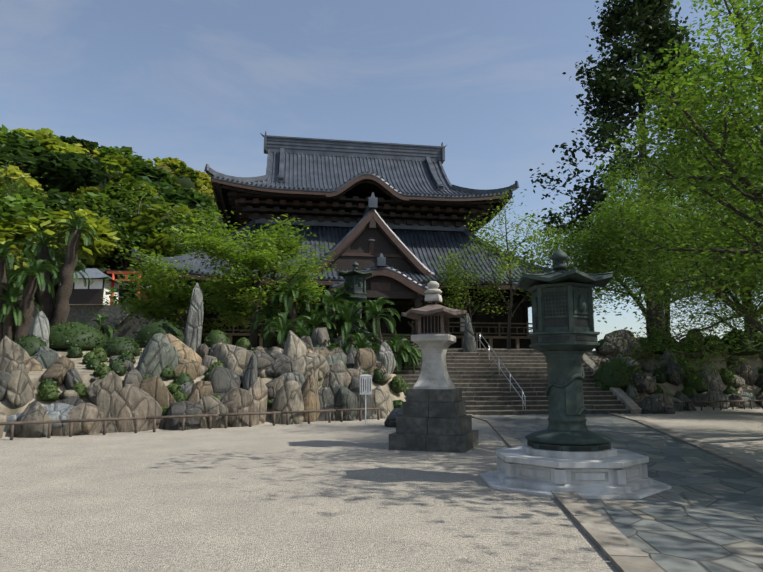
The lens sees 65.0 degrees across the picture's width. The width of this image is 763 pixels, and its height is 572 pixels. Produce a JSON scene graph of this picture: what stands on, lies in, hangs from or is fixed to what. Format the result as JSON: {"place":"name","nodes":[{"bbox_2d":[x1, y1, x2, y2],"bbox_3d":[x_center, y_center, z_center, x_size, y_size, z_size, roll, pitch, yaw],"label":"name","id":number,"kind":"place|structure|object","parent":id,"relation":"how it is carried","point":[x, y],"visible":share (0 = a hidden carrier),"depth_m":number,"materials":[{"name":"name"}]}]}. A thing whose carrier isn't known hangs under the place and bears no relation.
{"place":"outdoors","nodes":[
{"label":"outdoors","id":0,"kind":"place"},
{"bbox_2d":[0,252,762,571],"bbox_3d":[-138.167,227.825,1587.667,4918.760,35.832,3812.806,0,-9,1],"label":"ground","id":1,"kind":"structure","parent":0,"point":[335,496],"depth_m":7.77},
{"bbox_2d":[0,149,214,275],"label":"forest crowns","id":2,"kind":"object","parent":1,"relation":"on","point":[186,182],"visible":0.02,"depth_m":84.16,"materials":[{"name":"green plant"}]},
{"bbox_2d":[0,124,221,285],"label":"tree crown leaves","id":3,"kind":"object","parent":2,"relation":"on","point":[103,163],"visible":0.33,"depth_m":82.02,"materials":[{"name":"green plant"}]},
{"bbox_2d":[32,268,185,340],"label":"small building","id":4,"kind":"structure","parent":1,"relation":"on","point":[83,301],"depth_m":59.41,"materials":[{"name":"red painted wood"},{"name":"white plaster"},{"name":"dark wood"}]},
{"bbox_2d":[0,207,421,371],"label":"cycad","id":5,"kind":"object","parent":1,"relation":"on","point":[344,314],"depth_m":27.70,"materials":[{"name":"green plant"}]},
{"bbox_2d":[139,175,532,348],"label":"temple hall","id":6,"kind":"structure","parent":1,"relation":"on","point":[368,240],"depth_m":41.91,"materials":[{"name":"brown wood"}]},
{"bbox_2d":[139,153,541,293],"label":"temple roof tiles","id":7,"kind":"object","parent":6,"relation":"on","point":[362,195],"visible":0.19,"depth_m":44.15,"materials":[{"name":"grey tile"}]},
{"bbox_2d":[131,131,591,285],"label":"temple roof ridges","id":8,"kind":"object","parent":7,"relation":"on","point":[427,154],"visible":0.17,"depth_m":46.02,"materials":[{"name":"grey tile"}]},
{"bbox_2d":[338,261,372,347],"bbox_3d":[-1.387,0.990,31.672,3.311,4.669,3.311,0,-9,1],"label":"bronze lantern","id":9,"kind":"object","parent":1,"relation":"on","point":[355,278],"depth_m":31.36,"materials":[{"name":"green metal"}]},
{"bbox_2d":[360,374,371,425],"bbox_3d":[-0.532,3.838,20.201,0.460,1.695,0.080,0,-9,1],"label":"garden sign","id":10,"kind":"object","parent":1,"relation":"on","point":[365,384],"visible":1,"depth_m":20.25,"materials":[{"name":"white metal"}]},
{"bbox_2d":[0,282,762,437],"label":"garden rocks","id":11,"kind":"object","parent":1,"relation":"on","point":[296,384],"visible":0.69,"depth_m":21.47,"materials":[{"name":"grey stone"}]},
{"bbox_2d":[0,400,762,439],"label":"log fence","id":12,"kind":"object","parent":1,"relation":"on","point":[136,419],"visible":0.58,"depth_m":18.66,"materials":[{"name":"brown wood"}]},
{"bbox_2d":[389,281,478,452],"bbox_3d":[1.244,1.793,14.104,1.708,3.877,1.720,-3,-9,19],"label":"stone lantern","id":13,"kind":"object","parent":1,"relation":"on","point":[434,417],"visible":1,"depth_m":13.54,"materials":[{"name":"stone"}]},
{"bbox_2d":[392,349,641,414],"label":"stone stairs","id":14,"kind":"structure","parent":1,"relation":"on","point":[480,381],"depth_m":28.18,"materials":[{"name":"grey stone"}]},
{"bbox_2d":[476,332,525,410],"bbox_3d":[5.702,4.014,29.206,0.044,3.903,6.438,1,-9,-9],"label":"stair handrail","id":15,"kind":"object","parent":14,"relation":"on","point":[503,372],"visible":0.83,"depth_m":28.25,"materials":[{"name":"metal"}]},
{"bbox_2d":[0,0,762,388],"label":"tree","id":16,"kind":"object","parent":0,"point":[710,232],"depth_m":26.99,"materials":[{"name":"green plant"}]},
{"bbox_2d":[529,0,758,251],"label":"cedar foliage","id":17,"kind":"object","parent":16,"relation":"attached to","point":[610,91],"visible":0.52,"depth_m":48.83,"materials":[{"name":"green plant"}]},
{"bbox_2d":[0,0,762,350],"label":"sky","id":18,"kind":"structure","parent":0,"point":[198,83],"materials":[{"name":"blue"}]},
{"bbox_2d":[14,320,762,415],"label":"domed shrub","id":19,"kind":"object","parent":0,"point":[61,343],"visible":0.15,"depth_m":26.04,"materials":[{"name":"green plant"}]},
{"bbox_2d":[466,413,762,571],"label":"paved path","id":20,"kind":"structure","parent":0,"point":[704,513],"depth_m":7.33,"materials":[{"name":"stone"}]},
{"bbox_2d":[480,248,670,498],"bbox_3d":[2.873,1.188,9.417,2.587,3.648,2.587,0,-9,1],"label":"bronze lantern","id":21,"kind":"object","parent":20,"relation":"on","point":[566,450],"visible":1,"depth_m":9.02,"materials":[{"name":"green metal"}]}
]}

